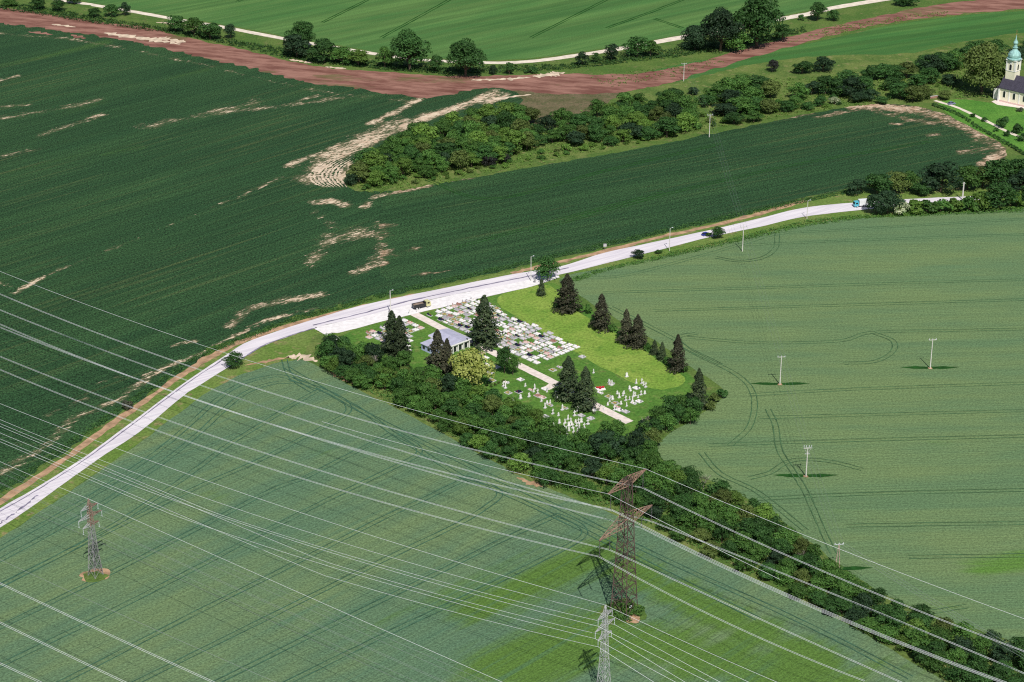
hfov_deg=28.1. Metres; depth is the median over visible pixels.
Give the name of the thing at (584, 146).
bush
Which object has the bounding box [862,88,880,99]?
scrub tree
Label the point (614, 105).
scrub tree
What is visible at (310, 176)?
pale soil
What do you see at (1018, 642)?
broadleaf tree
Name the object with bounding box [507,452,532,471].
broadleaf tree
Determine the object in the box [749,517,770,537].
broadleaf tree
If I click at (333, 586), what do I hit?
tramline
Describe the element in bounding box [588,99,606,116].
scrub tree
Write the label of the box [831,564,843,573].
broadleaf tree
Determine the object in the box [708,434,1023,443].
tramline
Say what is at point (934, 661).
broadleaf tree
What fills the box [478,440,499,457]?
broadleaf tree
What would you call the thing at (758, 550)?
broadleaf tree
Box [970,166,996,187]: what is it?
broadleaf tree
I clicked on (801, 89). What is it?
scrub tree
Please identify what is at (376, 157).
scrub tree
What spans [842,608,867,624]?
broadleaf tree
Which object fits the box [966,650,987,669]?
broadleaf tree
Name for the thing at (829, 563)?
broadleaf tree
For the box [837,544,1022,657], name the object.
field wire
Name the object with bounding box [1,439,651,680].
power cable
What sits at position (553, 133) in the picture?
scrub tree
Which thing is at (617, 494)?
broadleaf tree
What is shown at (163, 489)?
tramline
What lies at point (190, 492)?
tramline
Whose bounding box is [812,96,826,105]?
scrub tree
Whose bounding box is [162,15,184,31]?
broadleaf tree
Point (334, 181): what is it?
pale soil
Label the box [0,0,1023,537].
ground
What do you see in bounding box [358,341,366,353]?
broadleaf tree
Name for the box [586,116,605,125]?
scrub tree
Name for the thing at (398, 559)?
power cable
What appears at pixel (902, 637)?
broadleaf tree
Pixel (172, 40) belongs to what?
pale soil
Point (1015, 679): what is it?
broadleaf tree
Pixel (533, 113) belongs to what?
scrub tree
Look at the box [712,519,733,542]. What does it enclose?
broadleaf tree
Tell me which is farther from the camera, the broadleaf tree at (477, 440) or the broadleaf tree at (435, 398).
the broadleaf tree at (435, 398)
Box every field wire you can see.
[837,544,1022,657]
[840,543,1020,653]
[843,542,1018,649]
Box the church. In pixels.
[993,33,1023,106]
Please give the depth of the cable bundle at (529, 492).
628.91 m
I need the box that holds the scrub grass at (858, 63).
[352,43,1023,191]
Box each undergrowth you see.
[328,356,1023,681]
[353,65,989,192]
[606,599,644,621]
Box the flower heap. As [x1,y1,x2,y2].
[595,386,605,390]
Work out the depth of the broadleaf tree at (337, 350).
804.35 m
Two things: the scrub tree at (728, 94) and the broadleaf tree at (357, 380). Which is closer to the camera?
the broadleaf tree at (357, 380)
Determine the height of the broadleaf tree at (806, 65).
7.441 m
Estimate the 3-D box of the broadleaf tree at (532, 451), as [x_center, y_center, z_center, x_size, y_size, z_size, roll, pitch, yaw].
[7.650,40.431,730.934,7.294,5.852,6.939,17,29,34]
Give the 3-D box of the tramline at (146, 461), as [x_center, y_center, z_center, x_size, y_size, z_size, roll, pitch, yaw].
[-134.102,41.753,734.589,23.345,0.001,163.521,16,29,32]
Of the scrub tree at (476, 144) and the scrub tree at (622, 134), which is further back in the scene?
the scrub tree at (622, 134)
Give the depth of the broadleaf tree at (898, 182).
985.01 m
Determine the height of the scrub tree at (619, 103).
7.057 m
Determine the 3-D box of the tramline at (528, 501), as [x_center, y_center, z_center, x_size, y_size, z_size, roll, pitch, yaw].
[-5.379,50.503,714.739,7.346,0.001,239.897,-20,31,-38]
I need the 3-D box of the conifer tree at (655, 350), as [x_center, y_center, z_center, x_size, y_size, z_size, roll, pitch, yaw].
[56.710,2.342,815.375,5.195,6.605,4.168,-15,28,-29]
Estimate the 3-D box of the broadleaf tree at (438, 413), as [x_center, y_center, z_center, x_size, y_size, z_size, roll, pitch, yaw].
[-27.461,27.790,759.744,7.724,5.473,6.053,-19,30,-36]
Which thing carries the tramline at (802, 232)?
on the wheat field at (970, 351)
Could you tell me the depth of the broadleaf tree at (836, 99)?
1117.77 m
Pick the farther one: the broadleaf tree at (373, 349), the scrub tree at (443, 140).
the scrub tree at (443, 140)
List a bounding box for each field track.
[0,294,411,504]
[510,200,807,273]
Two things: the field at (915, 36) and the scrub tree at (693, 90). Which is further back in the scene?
the field at (915, 36)
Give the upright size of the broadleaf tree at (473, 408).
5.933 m
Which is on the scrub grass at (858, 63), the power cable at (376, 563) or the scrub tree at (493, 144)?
the scrub tree at (493, 144)
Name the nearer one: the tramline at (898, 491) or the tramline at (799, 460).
the tramline at (898, 491)
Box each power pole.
[779,355,784,383]
[804,445,811,475]
[834,543,842,564]
[929,338,936,367]
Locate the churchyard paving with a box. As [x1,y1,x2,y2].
[992,99,1023,107]
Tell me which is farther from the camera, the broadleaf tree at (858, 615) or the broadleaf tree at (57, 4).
the broadleaf tree at (57, 4)
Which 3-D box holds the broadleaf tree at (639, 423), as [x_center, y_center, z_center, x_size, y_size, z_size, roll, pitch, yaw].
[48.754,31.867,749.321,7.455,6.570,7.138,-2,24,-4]
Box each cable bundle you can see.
[0,310,1023,673]
[0,622,125,681]
[1,324,1002,680]
[1,327,1000,681]
[1,357,900,681]
[2,295,1023,651]
[3,371,862,679]
[5,586,213,681]
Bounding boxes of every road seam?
[0,356,227,511]
[0,495,38,523]
[241,327,316,358]
[313,267,568,324]
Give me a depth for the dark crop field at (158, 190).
964.55 m
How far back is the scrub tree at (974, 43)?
1200.78 m
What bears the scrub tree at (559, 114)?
on the scrub grass at (858, 63)
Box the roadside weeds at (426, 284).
[0,188,851,492]
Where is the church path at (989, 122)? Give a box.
[935,100,1016,135]
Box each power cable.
[0,426,682,680]
[0,482,440,679]
[0,483,441,681]
[0,498,403,681]
[1,433,707,681]
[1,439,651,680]
[2,404,775,681]
[2,420,747,681]
[3,473,471,681]
[4,425,715,679]
[4,443,674,681]
[4,463,498,680]
[4,495,413,680]
[4,561,274,681]
[10,471,481,679]
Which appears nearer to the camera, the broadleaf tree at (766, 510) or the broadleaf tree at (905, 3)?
the broadleaf tree at (766, 510)
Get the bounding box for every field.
[0,23,522,489]
[0,360,944,681]
[81,0,865,59]
[378,104,1006,291]
[514,90,618,126]
[559,209,1023,645]
[648,11,1023,81]
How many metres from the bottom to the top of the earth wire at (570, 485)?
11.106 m
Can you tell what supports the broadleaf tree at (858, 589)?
on the hedge grass at (423, 418)
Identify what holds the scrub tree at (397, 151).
on the scrub grass at (858, 63)
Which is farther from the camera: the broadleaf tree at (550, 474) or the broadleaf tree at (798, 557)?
the broadleaf tree at (550, 474)
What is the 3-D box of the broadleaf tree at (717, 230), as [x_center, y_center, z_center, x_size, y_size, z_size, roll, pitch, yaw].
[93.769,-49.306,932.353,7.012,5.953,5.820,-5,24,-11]
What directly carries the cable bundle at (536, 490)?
hanging from the lattice pylon at (627, 525)
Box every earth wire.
[0,271,1023,618]
[325,422,771,575]
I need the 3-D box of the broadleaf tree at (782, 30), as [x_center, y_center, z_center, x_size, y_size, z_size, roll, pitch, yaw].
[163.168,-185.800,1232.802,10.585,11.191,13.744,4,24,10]
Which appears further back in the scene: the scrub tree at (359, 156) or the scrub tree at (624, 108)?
the scrub tree at (624, 108)
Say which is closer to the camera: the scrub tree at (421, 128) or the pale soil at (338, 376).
the pale soil at (338, 376)
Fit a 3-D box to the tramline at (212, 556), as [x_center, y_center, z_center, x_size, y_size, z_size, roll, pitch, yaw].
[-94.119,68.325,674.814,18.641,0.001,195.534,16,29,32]
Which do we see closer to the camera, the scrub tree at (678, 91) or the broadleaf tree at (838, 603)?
the broadleaf tree at (838, 603)
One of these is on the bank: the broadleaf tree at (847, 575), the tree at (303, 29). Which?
the tree at (303, 29)
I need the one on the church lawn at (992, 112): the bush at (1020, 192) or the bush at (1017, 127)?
the bush at (1017, 127)
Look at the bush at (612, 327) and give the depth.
835.60 m
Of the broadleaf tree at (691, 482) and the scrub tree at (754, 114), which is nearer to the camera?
the broadleaf tree at (691, 482)
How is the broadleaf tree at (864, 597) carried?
on the hedge grass at (423, 418)
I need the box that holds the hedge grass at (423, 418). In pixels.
[305,334,1023,681]
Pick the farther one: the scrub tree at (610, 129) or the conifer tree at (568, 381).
the scrub tree at (610, 129)
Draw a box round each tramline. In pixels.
[0,377,310,550]
[0,381,295,557]
[0,383,291,561]
[0,386,351,587]
[0,388,346,582]
[0,389,316,583]
[0,431,422,667]
[0,433,387,624]
[0,433,416,662]
[0,435,390,629]
[1,374,314,545]
[1,391,319,587]
[56,479,459,681]
[66,481,464,681]
[131,478,496,681]
[142,475,502,681]
[212,513,556,681]
[222,515,560,681]
[281,360,310,392]
[283,515,581,681]
[284,368,907,678]
[287,359,314,390]
[288,379,755,619]
[290,367,912,675]
[292,377,760,617]
[293,513,588,681]
[322,0,364,21]
[324,0,367,22]
[380,0,446,36]
[382,0,450,37]
[530,0,603,36]
[531,141,926,230]
[532,0,606,37]
[532,142,929,232]
[579,218,1016,276]
[603,279,996,291]
[603,280,1023,293]
[605,0,678,27]
[609,307,751,444]
[610,0,682,27]
[613,219,1023,277]
[613,306,757,445]
[653,298,1023,309]
[654,300,1023,311]
[675,332,718,364]
[680,334,722,363]
[690,330,1003,343]
[691,328,1006,341]
[699,453,802,530]
[704,452,808,529]
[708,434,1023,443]
[709,437,1021,446]
[717,233,775,259]
[717,234,779,261]
[747,235,1018,245]
[748,382,1012,393]
[748,457,861,476]
[751,460,860,479]
[754,384,1023,395]
[755,233,1023,243]
[757,488,1023,497]
[758,491,1023,500]
[759,411,1023,418]
[765,409,830,553]
[771,409,836,553]
[780,409,1015,415]
[855,521,1023,523]
[857,524,1023,526]
[858,333,892,361]
[865,331,897,363]
[909,557,998,558]
[930,553,1023,554]
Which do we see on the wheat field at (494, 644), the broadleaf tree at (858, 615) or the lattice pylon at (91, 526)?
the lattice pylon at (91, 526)
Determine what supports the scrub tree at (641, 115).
on the scrub grass at (858, 63)
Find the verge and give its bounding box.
[0,185,1023,536]
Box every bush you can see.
[121,400,133,409]
[361,183,370,188]
[389,177,398,182]
[454,169,464,174]
[523,66,537,72]
[536,155,547,159]
[561,143,572,150]
[578,144,588,149]
[585,304,592,311]
[587,142,596,146]
[608,324,617,331]
[643,343,651,350]
[694,123,702,128]
[704,400,716,409]
[709,392,720,400]
[716,389,727,397]
[893,199,909,213]
[908,199,923,213]
[921,199,940,212]
[934,198,953,210]
[948,198,965,211]
[960,196,979,210]
[968,191,991,208]
[996,116,1008,125]
[1006,190,1023,205]
[1012,123,1023,132]
[1016,133,1023,139]
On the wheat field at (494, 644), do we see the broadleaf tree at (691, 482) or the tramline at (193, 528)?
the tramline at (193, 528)
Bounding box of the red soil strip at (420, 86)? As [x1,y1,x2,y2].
[0,0,1023,98]
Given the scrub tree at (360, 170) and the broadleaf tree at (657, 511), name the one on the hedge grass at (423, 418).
the broadleaf tree at (657, 511)
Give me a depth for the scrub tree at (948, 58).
1171.92 m
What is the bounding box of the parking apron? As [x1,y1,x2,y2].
[313,275,558,332]
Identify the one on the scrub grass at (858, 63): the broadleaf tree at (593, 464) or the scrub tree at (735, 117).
the scrub tree at (735, 117)
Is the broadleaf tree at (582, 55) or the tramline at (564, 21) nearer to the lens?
the broadleaf tree at (582, 55)
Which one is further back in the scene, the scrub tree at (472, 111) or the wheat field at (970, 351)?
the scrub tree at (472, 111)
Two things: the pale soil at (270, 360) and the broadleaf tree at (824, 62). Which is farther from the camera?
the broadleaf tree at (824, 62)
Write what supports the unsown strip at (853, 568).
on the wheat field at (970, 351)
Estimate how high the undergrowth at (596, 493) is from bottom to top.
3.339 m
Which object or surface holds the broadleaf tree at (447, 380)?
on the hedge grass at (423, 418)
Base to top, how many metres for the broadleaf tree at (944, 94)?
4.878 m
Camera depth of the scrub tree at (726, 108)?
1095.54 m
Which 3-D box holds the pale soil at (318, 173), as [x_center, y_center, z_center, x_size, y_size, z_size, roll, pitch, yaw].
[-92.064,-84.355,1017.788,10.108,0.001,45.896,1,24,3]
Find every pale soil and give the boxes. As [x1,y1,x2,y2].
[29,31,51,34]
[71,34,84,38]
[105,32,178,43]
[159,37,185,42]
[247,357,288,364]
[287,353,316,361]
[289,59,311,62]
[307,157,334,186]
[313,158,335,186]
[316,157,341,186]
[319,159,341,186]
[325,158,346,185]
[327,371,352,383]
[330,160,346,186]
[333,158,353,185]
[337,159,355,186]
[473,77,529,80]
[479,94,530,101]
[516,477,542,486]
[533,71,564,77]
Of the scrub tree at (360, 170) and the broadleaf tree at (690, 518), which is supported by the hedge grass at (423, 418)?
the broadleaf tree at (690, 518)
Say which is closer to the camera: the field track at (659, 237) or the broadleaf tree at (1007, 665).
the broadleaf tree at (1007, 665)
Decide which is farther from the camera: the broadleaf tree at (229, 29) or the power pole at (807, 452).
the broadleaf tree at (229, 29)
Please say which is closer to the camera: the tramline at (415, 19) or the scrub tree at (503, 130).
the scrub tree at (503, 130)
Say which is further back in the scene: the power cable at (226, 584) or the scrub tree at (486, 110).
the scrub tree at (486, 110)
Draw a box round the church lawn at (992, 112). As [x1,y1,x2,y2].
[939,99,1023,150]
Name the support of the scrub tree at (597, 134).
on the scrub grass at (858, 63)
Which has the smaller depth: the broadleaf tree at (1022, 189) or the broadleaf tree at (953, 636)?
the broadleaf tree at (953, 636)
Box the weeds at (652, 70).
[591,59,723,85]
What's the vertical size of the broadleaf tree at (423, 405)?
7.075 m
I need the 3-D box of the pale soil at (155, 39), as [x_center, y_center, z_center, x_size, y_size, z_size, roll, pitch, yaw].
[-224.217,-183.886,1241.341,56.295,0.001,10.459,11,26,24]
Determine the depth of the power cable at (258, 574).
604.94 m
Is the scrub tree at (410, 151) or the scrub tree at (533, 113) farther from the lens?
the scrub tree at (533, 113)
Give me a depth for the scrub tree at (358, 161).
1006.29 m
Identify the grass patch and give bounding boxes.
[83,570,108,581]
[597,598,646,624]
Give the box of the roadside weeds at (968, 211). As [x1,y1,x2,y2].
[560,205,1023,280]
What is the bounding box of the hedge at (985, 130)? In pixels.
[932,102,1023,153]
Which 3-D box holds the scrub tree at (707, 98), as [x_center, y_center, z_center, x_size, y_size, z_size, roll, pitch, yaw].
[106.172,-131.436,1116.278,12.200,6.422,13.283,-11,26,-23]
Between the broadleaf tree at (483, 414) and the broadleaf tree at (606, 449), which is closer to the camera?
the broadleaf tree at (606, 449)
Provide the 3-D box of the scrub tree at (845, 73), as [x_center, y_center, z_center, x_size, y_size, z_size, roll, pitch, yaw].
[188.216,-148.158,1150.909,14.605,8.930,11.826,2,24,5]
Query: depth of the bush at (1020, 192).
968.44 m
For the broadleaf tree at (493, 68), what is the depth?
1168.70 m
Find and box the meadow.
[497,285,684,389]
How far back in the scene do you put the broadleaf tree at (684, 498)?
695.35 m
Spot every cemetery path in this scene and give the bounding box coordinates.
[314,327,337,339]
[411,313,632,423]
[541,384,553,389]
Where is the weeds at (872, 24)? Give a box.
[788,11,948,42]
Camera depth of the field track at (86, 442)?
771.20 m
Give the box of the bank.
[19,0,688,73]
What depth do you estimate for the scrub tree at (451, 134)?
1046.26 m
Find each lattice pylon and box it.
[78,499,103,578]
[594,605,614,681]
[599,469,652,619]
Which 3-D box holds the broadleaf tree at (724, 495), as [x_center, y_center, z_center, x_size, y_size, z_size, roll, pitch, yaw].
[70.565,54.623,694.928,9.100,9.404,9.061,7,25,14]
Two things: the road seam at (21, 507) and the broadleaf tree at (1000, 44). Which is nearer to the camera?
the road seam at (21, 507)
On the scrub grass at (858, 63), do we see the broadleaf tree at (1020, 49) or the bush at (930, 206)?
the broadleaf tree at (1020, 49)
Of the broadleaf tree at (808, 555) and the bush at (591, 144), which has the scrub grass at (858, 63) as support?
the bush at (591, 144)
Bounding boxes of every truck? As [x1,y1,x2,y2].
[412,299,430,308]
[853,198,867,207]
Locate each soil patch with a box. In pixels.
[79,568,109,581]
[627,614,639,622]
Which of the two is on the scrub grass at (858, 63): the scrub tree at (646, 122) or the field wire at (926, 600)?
the scrub tree at (646, 122)
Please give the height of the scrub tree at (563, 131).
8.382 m
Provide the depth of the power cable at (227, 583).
610.91 m
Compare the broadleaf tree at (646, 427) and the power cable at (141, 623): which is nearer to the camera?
the power cable at (141, 623)
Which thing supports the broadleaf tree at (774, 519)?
on the hedge grass at (423, 418)
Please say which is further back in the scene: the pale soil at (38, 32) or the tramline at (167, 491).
the pale soil at (38, 32)
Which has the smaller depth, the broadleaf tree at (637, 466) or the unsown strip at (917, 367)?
the broadleaf tree at (637, 466)
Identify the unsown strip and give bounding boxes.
[751,382,777,384]
[776,474,803,476]
[782,382,807,384]
[807,474,833,476]
[840,566,872,569]
[903,366,928,368]
[932,366,955,368]
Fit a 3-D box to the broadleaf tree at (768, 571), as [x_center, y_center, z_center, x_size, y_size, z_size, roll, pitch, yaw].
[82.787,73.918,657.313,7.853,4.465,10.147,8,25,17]
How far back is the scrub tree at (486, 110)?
1079.70 m
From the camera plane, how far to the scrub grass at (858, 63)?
1134.33 m
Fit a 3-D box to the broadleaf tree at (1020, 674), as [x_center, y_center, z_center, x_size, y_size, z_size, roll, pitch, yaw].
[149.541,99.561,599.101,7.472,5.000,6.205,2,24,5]
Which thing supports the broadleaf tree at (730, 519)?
on the hedge grass at (423, 418)
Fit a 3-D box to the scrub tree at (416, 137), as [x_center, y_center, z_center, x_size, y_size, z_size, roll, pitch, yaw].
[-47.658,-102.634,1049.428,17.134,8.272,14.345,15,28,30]
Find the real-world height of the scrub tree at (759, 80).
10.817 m
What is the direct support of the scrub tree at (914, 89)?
on the scrub grass at (858, 63)
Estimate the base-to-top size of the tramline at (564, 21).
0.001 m
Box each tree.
[0,0,17,5]
[28,0,45,8]
[50,0,66,10]
[88,8,101,15]
[103,4,120,16]
[118,2,130,12]
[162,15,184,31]
[181,17,203,35]
[198,22,221,39]
[221,351,244,367]
[224,24,235,38]
[282,34,310,57]
[284,20,315,47]
[306,37,340,61]
[315,343,334,355]
[318,339,334,355]
[319,355,331,366]
[321,335,338,347]
[322,357,341,371]
[327,347,345,357]
[330,46,353,62]
[332,364,350,377]
[334,335,353,347]
[337,341,351,348]
[337,349,355,367]
[341,347,361,363]
[342,367,364,380]
[344,173,361,184]
[345,49,368,64]
[345,163,369,182]
[349,160,369,173]
[350,148,383,163]
[350,344,364,359]
[350,362,369,371]
[352,374,372,387]
[355,355,375,365]
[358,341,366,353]
[360,150,388,170]
[361,369,379,383]
[364,342,385,362]
[364,362,385,373]
[367,169,388,185]
[368,165,386,170]
[373,366,396,386]
[374,372,391,388]
[375,46,394,66]
[376,144,393,153]
[379,310,407,355]
[380,165,399,180]
[381,160,393,169]
[382,135,400,150]
[382,152,392,162]
[382,356,396,374]
[387,315,412,355]
[389,28,431,69]
[389,147,403,161]
[389,376,406,390]
[391,157,412,174]
[392,350,413,370]
[392,388,415,406]
[393,154,410,168]
[394,366,410,377]
[395,130,412,138]
[395,368,412,386]
[396,137,413,147]
[397,145,424,162]
[400,136,415,145]
[402,381,418,396]
[406,121,437,133]
[406,395,421,411]
[408,366,426,382]
[410,133,433,141]
[411,157,426,171]
[412,123,439,138]
[413,137,431,144]
[414,141,431,159]
[415,399,432,416]
[416,381,436,400]
[418,164,439,176]
[422,148,439,163]
[422,329,450,374]
[423,364,441,377]
[423,371,439,383]
[423,388,445,408]
[424,377,443,390]
[426,54,443,70]
[427,408,446,421]
[429,142,437,148]
[431,137,443,142]
[433,117,450,126]
[433,142,461,160]
[434,415,454,431]
[435,123,449,136]
[435,156,450,171]
[436,137,457,154]
[437,373,456,391]
[439,338,458,375]
[439,391,451,402]
[440,151,450,164]
[440,398,461,414]
[444,110,463,125]
[446,38,487,76]
[446,130,461,141]
[447,120,465,131]
[447,347,495,387]
[448,149,470,167]
[449,390,469,405]
[452,115,480,131]
[452,418,472,433]
[453,124,466,135]
[453,376,471,393]
[455,137,476,152]
[455,408,470,420]
[458,432,473,446]
[462,120,483,138]
[462,152,481,166]
[463,402,485,415]
[464,107,483,117]
[464,295,503,351]
[466,414,480,432]
[467,393,484,408]
[467,434,488,448]
[468,130,491,143]
[468,385,489,399]
[471,115,482,120]
[471,141,484,150]
[472,145,498,163]
[475,103,498,119]
[477,122,489,131]
[477,412,489,417]
[478,417,497,436]
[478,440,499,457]
[481,115,497,125]
[481,155,497,166]
[481,394,503,413]
[483,136,502,145]
[483,388,504,409]
[485,141,500,151]
[486,129,500,140]
[486,412,507,426]
[488,123,499,132]
[488,427,510,446]
[489,65,497,72]
[492,145,508,162]
[495,101,514,113]
[495,110,516,126]
[495,346,511,372]
[496,424,511,438]
[497,405,512,422]
[497,444,517,461]
[498,127,512,135]
[498,153,510,161]
[499,396,520,414]
[500,129,526,152]
[503,62,514,73]
[503,142,515,155]
[505,354,520,371]
[506,416,519,426]
[507,102,526,111]
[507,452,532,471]
[508,419,529,440]
[508,430,526,451]
[510,118,533,130]
[512,111,530,120]
[513,403,535,418]
[514,416,536,433]
[520,128,537,135]
[520,131,538,149]
[521,107,541,120]
[522,431,542,449]
[522,446,542,458]
[527,408,545,426]
[528,123,546,132]
[528,451,552,463]
[530,460,554,475]
[533,133,547,145]
[533,256,560,279]
[535,468,563,485]
[536,278,545,297]
[536,416,557,431]
[537,114,556,132]
[537,431,560,454]
[543,129,561,142]
[547,447,570,470]
[549,107,571,124]
[550,273,584,313]
[551,424,569,439]
[551,444,577,460]
[552,355,579,402]
[552,435,574,448]
[556,120,566,129]
[556,124,576,139]
[560,470,587,487]
[564,456,581,472]
[565,130,584,144]
[569,114,591,128]
[569,426,590,446]
[570,366,600,413]
[574,51,589,64]
[576,124,588,137]
[576,442,593,462]
[579,111,593,117]
[579,481,598,495]
[581,457,602,476]
[585,122,605,132]
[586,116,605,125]
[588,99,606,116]
[588,124,606,141]
[588,293,612,333]
[588,429,627,453]
[590,52,600,61]
[595,465,614,484]
[597,420,614,429]
[597,443,617,460]
[601,102,619,114]
[601,105,620,121]
[602,125,616,136]
[602,136,619,145]
[602,485,618,499]
[603,43,618,58]
[604,114,621,127]
[605,432,628,448]
[606,468,628,485]
[608,419,627,434]
[612,129,632,141]
[612,489,631,503]
[614,102,628,105]
[615,308,633,346]
[616,92,632,104]
[617,105,635,115]
[617,111,627,120]
[617,122,643,136]
[618,459,635,471]
[620,112,639,125]
[620,451,635,463]
[620,468,647,494]
[621,36,651,56]
[623,314,647,349]
[623,492,645,510]
[625,429,649,446]
[625,445,643,463]
[625,463,648,475]
[630,249,644,257]
[631,92,647,104]
[632,101,641,107]
[634,105,654,115]
[634,111,647,123]
[635,419,652,430]
[635,451,656,468]
[636,118,653,129]
[636,126,663,139]
[636,420,653,432]
[636,470,659,491]
[637,488,657,506]
[639,439,658,451]
[641,40,661,54]
[642,506,662,518]
[643,427,663,443]
[644,100,657,108]
[646,449,662,468]
[648,106,663,120]
[648,339,658,355]
[648,405,666,421]
[649,418,664,430]
[650,463,668,479]
[651,116,681,136]
[651,489,674,510]
[655,88,683,101]
[655,111,675,129]
[656,89,677,102]
[656,341,667,361]
[656,413,678,430]
[657,474,675,497]
[657,515,677,529]
[659,100,674,111]
[660,395,677,412]
[660,459,680,473]
[664,102,683,116]
[664,468,686,485]
[665,334,687,373]
[668,493,695,510]
[669,403,690,422]
[669,502,691,521]
[670,526,691,539]
[672,394,690,407]
[674,94,699,113]
[674,475,705,494]
[676,112,699,131]
[678,108,698,124]
[678,506,708,529]
[680,25,709,48]
[680,396,703,412]
[680,465,703,480]
[682,407,699,423]
[686,367,709,409]
[688,87,699,93]
[690,528,714,541]
[692,494,710,512]
[693,492,711,504]
[695,507,723,534]
[696,94,717,105]
[699,540,721,556]
[700,6,745,50]
[702,83,725,99]
[703,499,726,520]
[706,478,731,493]
[708,488,733,507]
[710,103,737,115]
[711,226,725,238]
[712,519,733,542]
[716,77,744,91]
[716,89,744,100]
[717,540,739,557]
[722,112,744,123]
[723,511,740,531]
[724,504,740,518]
[725,30,753,51]
[725,96,759,112]
[728,531,752,552]
[729,490,746,504]
[730,0,785,46]
[730,74,761,89]
[733,552,756,571]
[734,517,760,537]
[736,503,755,521]
[737,86,764,98]
[744,110,764,121]
[745,497,763,515]
[746,541,771,562]
[748,74,770,92]
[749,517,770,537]
[750,96,762,109]
[750,525,774,549]
[753,502,779,520]
[757,562,780,579]
[758,99,780,112]
[761,79,781,96]
[764,550,783,565]
[765,515,786,535]
[766,59,778,71]
[770,529,796,551]
[772,538,794,555]
[774,24,791,40]
[774,558,796,576]
[774,567,795,584]
[779,100,796,111]
[780,526,801,544]
[786,554,805,569]
[787,82,810,96]
[787,582,811,598]
[788,95,804,108]
[791,61,813,73]
[791,568,811,586]
[792,537,809,554]
[797,551,821,569]
[800,557,824,577]
[801,101,815,109]
[804,81,821,94]
[806,543,822,557]
[807,575,832,592]
[807,591,827,605]
[810,2,827,20]
[811,75,833,93]
[812,56,835,71]
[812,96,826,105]
[812,558,841,579]
[815,567,836,590]
[823,596,852,615]
[825,588,848,601]
[826,9,840,20]
[827,77,847,95]
[829,97,839,103]
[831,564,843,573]
[833,580,854,597]
[834,570,859,586]
[835,69,858,78]
[836,75,867,96]
[836,578,855,596]
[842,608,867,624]
[844,179,866,194]
[845,601,868,615]
[849,92,868,101]
[852,76,874,90]
[852,580,871,596]
[852,592,875,613]
[852,616,881,632]
[859,65,886,78]
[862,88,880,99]
[865,173,893,193]
[865,194,885,213]
[868,587,888,604]
[871,604,892,623]
[872,623,902,643]
[873,190,905,213]
[874,63,896,78]
[875,96,888,103]
[882,77,904,87]
[884,64,907,78]
[886,170,911,191]
[887,598,907,614]
[887,611,906,628]
[889,82,911,97]
[893,0,919,5]
[895,634,914,649]
[899,61,919,78]
[899,618,930,639]
[902,170,920,189]
[903,85,927,100]
[903,612,931,627]
[903,626,930,648]
[906,74,928,85]
[909,604,935,621]
[911,183,932,194]
[911,645,929,661]
[914,55,933,67]
[915,54,947,69]
[917,161,963,191]
[918,85,935,97]
[919,67,941,82]
[920,629,952,650]
[921,651,949,671]
[923,641,947,655]
[927,625,952,634]
[931,616,953,634]
[933,52,960,69]
[939,90,951,98]
[941,662,974,681]
[942,74,961,84]
[945,646,968,664]
[947,50,964,67]
[947,634,966,648]
[947,635,976,655]
[948,620,973,637]
[953,45,973,61]
[954,165,986,189]
[958,41,1006,93]
[965,40,985,45]
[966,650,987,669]
[966,671,993,681]
[968,652,990,674]
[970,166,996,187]
[971,636,992,653]
[976,629,1001,648]
[977,158,1016,182]
[981,181,1019,207]
[989,639,1019,662]
[989,661,1008,681]
[990,39,1009,51]
[992,659,1017,677]
[1001,158,1023,182]
[1003,676,1023,681]
[1005,46,1023,58]
[1006,169,1023,190]
[1010,636,1023,654]
[1012,671,1023,679]
[1016,648,1023,670]
[1017,185,1023,200]
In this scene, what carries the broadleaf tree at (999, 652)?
on the hedge grass at (423, 418)
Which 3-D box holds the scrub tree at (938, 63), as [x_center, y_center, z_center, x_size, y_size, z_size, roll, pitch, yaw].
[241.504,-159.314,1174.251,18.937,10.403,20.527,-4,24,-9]
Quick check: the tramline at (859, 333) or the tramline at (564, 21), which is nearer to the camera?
the tramline at (859, 333)
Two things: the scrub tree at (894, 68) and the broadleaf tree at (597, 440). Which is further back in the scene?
the scrub tree at (894, 68)
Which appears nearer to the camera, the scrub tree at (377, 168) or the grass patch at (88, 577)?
the grass patch at (88, 577)
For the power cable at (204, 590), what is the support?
attached to the lattice pylon at (91, 526)
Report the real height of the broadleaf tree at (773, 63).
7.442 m
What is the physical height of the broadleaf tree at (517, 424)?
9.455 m
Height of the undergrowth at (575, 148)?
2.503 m
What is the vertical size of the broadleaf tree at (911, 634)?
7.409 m
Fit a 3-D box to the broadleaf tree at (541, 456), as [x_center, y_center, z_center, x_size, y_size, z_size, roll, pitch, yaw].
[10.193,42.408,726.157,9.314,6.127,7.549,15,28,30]
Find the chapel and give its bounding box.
[420,328,471,353]
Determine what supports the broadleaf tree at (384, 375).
on the hedge grass at (423, 418)
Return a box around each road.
[0,196,978,526]
[63,0,887,63]
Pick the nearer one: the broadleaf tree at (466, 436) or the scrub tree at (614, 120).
the broadleaf tree at (466, 436)
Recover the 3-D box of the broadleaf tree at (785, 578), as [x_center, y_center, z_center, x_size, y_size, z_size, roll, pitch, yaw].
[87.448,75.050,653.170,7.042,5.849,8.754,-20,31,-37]
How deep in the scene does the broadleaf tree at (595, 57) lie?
1191.59 m
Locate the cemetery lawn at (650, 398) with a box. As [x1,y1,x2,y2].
[342,283,694,449]

